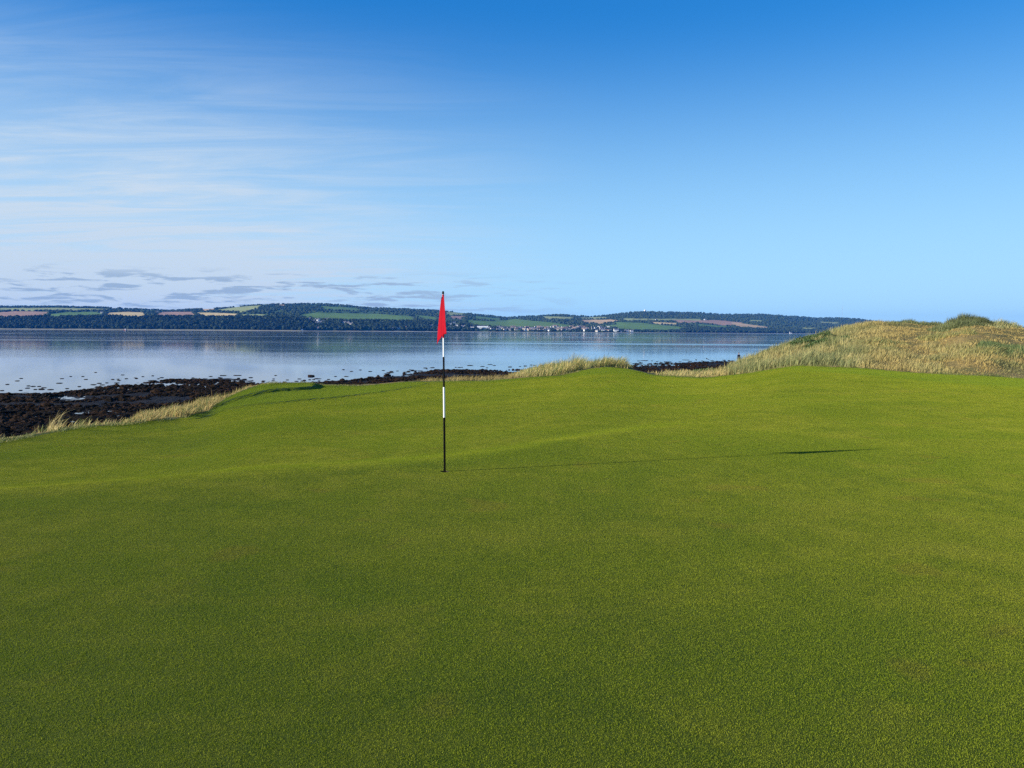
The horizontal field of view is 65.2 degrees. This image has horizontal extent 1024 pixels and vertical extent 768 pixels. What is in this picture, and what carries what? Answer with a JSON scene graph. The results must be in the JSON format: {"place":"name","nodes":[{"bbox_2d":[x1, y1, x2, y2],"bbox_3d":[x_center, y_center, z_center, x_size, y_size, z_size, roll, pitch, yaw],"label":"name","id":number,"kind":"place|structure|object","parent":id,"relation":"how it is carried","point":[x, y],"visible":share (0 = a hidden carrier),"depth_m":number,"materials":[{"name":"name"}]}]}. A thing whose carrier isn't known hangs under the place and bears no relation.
{"place":"outdoors","nodes":[
{"label":"outdoors","id":0,"kind":"place"},
{"bbox_2d":[4,385,253,437],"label":"bank grass","id":1,"kind":"structure","parent":0,"point":[199,405],"depth_m":21.34,"materials":[{"name":"beige plant"}]},
{"bbox_2d":[0,362,732,422],"bbox_3d":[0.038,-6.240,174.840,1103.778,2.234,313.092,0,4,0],"label":"beach","id":2,"kind":"structure","parent":0,"point":[162,399],"depth_m":58.09,"materials":[{"name":"black stone"}]},
{"bbox_2d":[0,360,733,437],"bbox_3d":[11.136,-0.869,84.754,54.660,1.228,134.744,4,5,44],"label":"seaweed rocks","id":3,"kind":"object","parent":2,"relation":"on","point":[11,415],"visible":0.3,"depth_m":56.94,"materials":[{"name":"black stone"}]},
{"bbox_2d":[0,329,812,399],"bbox_3d":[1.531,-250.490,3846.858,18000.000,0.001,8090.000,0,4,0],"label":"water","id":4,"kind":"structure","parent":0,"point":[48,359],"depth_m":178.77,"materials":[{"name":"blue liquid"}]},
{"bbox_2d":[0,304,869,333],"bbox_3d":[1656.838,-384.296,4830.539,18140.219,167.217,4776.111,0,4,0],"label":"hills","id":5,"kind":"structure","parent":0,"point":[517,322],"depth_m":3773.07,"materials":[{"name":"green plant"}]},
{"bbox_2d":[0,303,886,332],"bbox_3d":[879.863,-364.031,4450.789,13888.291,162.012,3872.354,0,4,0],"label":"distant wood","id":6,"kind":"object","parent":5,"relation":"on","point":[152,319],"visible":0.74,"depth_m":3324.85,"materials":[{"name":"green plant"}]},
{"bbox_2d":[0,365,1023,767],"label":"putting green","id":7,"kind":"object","parent":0,"point":[386,715],"visible":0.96,"depth_m":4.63,"materials":[{"name":"green plant"}]},
{"bbox_2d":[0,0,1023,325],"label":"sky","id":8,"kind":"structure","parent":0,"point":[864,159],"materials":[{"name":"blue"}]},
{"bbox_2d":[2,323,1023,439],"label":"rough ground","id":9,"kind":"structure","parent":0,"point":[968,338],"depth_m":33.95,"materials":[{"name":"brown plant"}]},
{"bbox_2d":[0,364,1023,441],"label":"edge grass","id":10,"kind":"structure","parent":9,"relation":"on","point":[91,425],"depth_m":27.06,"materials":[{"name":"green plant"}]},
{"bbox_2d":[692,368,717,371],"bbox_3d":[9.574,-0.629,39.942,1.647,0.405,1.644,0,4,0],"label":"shrub","id":11,"kind":"object","parent":9,"relation":"on","point":[701,369],"visible":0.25,"depth_m":39.71,"materials":[{"name":"green plant"}]},
{"bbox_2d":[783,338,815,347],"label":"shrub","id":12,"kind":"object","parent":9,"relation":"on","point":[795,342],"visible":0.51,"depth_m":40.78,"materials":[{"name":"green plant"}]},
{"bbox_2d":[794,330,837,339],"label":"shrub","id":13,"kind":"object","parent":9,"relation":"on","point":[826,333],"visible":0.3,"depth_m":42.34,"materials":[{"name":"green plant"}]},
{"bbox_2d":[804,335,852,348],"bbox_3d":[15.301,-1.995,38.934,2.412,0.793,2.047,0,4,0],"label":"shrub","id":14,"kind":"object","parent":9,"relation":"on","point":[816,343],"visible":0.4,"depth_m":38.76,"materials":[{"name":"green plant"}]},
{"bbox_2d":[831,336,913,347],"bbox_3d":[15.913,-1.777,35.718,3.666,0.812,2.798,0,4,0],"label":"grass clump","id":15,"kind":"object","parent":9,"relation":"on","point":[882,341],"visible":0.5,"depth_m":35.49,"materials":[{"name":"beige plant"}]},
{"bbox_2d":[889,319,918,323],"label":"grass clump","id":16,"kind":"object","parent":9,"relation":"on","point":[907,321],"visible":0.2,"depth_m":46.49,"materials":[{"name":"plant"}]},
{"bbox_2d":[916,321,941,325],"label":"grass clump","id":17,"kind":"object","parent":9,"relation":"on","point":[932,323],"visible":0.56,"depth_m":45.40,"materials":[{"name":"plant"}]},
{"bbox_2d":[915,326,978,340],"bbox_3d":[19.899,-2.271,36.547,2.565,0.841,2.596,0,4,0],"label":"grass clump","id":18,"kind":"object","parent":9,"relation":"on","point":[935,336],"visible":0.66,"depth_m":36.06,"materials":[{"name":"beige plant"}]},
{"bbox_2d":[927,319,984,331],"bbox_3d":[22.419,-2.972,40.463,2.644,0.820,2.028,0,4,0],"label":"grass clump","id":19,"kind":"object","parent":9,"relation":"on","point":[951,325],"visible":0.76,"depth_m":39.91,"materials":[{"name":"plant"}]},
{"bbox_2d":[941,312,995,325],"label":"grass clump","id":20,"kind":"object","parent":9,"relation":"on","point":[966,317],"visible":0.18,"depth_m":41.77,"materials":[{"name":"plant"}]},
{"bbox_2d":[954,344,1008,357],"bbox_3d":[18.430,-1.289,31.301,2.055,0.625,1.820,0,4,0],"label":"grass clump","id":21,"kind":"object","parent":9,"relation":"on","point":[978,349],"visible":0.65,"depth_m":31.02,"materials":[{"name":"beige plant"}]},
{"bbox_2d":[975,339,1023,357],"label":"grass clump","id":22,"kind":"object","parent":9,"relation":"on","point":[1011,350],"visible":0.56,"depth_m":31.86,"materials":[{"name":"plant"}]},
{"bbox_2d":[979,317,1023,328],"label":"grass clump","id":23,"kind":"object","parent":9,"relation":"on","point":[1001,324],"visible":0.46,"depth_m":40.93,"materials":[{"name":"beige plant"}]},
{"bbox_2d":[414,349,634,380],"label":"knoll grass","id":24,"kind":"structure","parent":0,"point":[563,367],"depth_m":34.67,"materials":[{"name":"beige plant"}]},
{"bbox_2d":[648,361,744,376],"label":"hollow grass","id":25,"kind":"structure","parent":0,"point":[720,371],"depth_m":35.02,"materials":[{"name":"beige plant"}]},
{"bbox_2d":[727,319,1023,376],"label":"dune grass","id":26,"kind":"structure","parent":0,"point":[862,355],"depth_m":32.90,"materials":[{"name":"beige plant"}]},
{"bbox_3d":[-0.807,1.117,9.595,0.116,0.135,0.116,0,4,0],"label":"hole cup","id":27,"kind":"object","parent":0,"visible":0},
{"bbox_2d":[437,291,446,471],"bbox_3d":[-0.842,0.034,9.547,0.209,2.272,0.049,4,5,43],"label":"golf flagstick","id":28,"kind":"object","parent":27,"relation":"in","point":[441,327],"visible":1,"depth_m":9.51,"materials":[{"name":"paint"}]}
]}

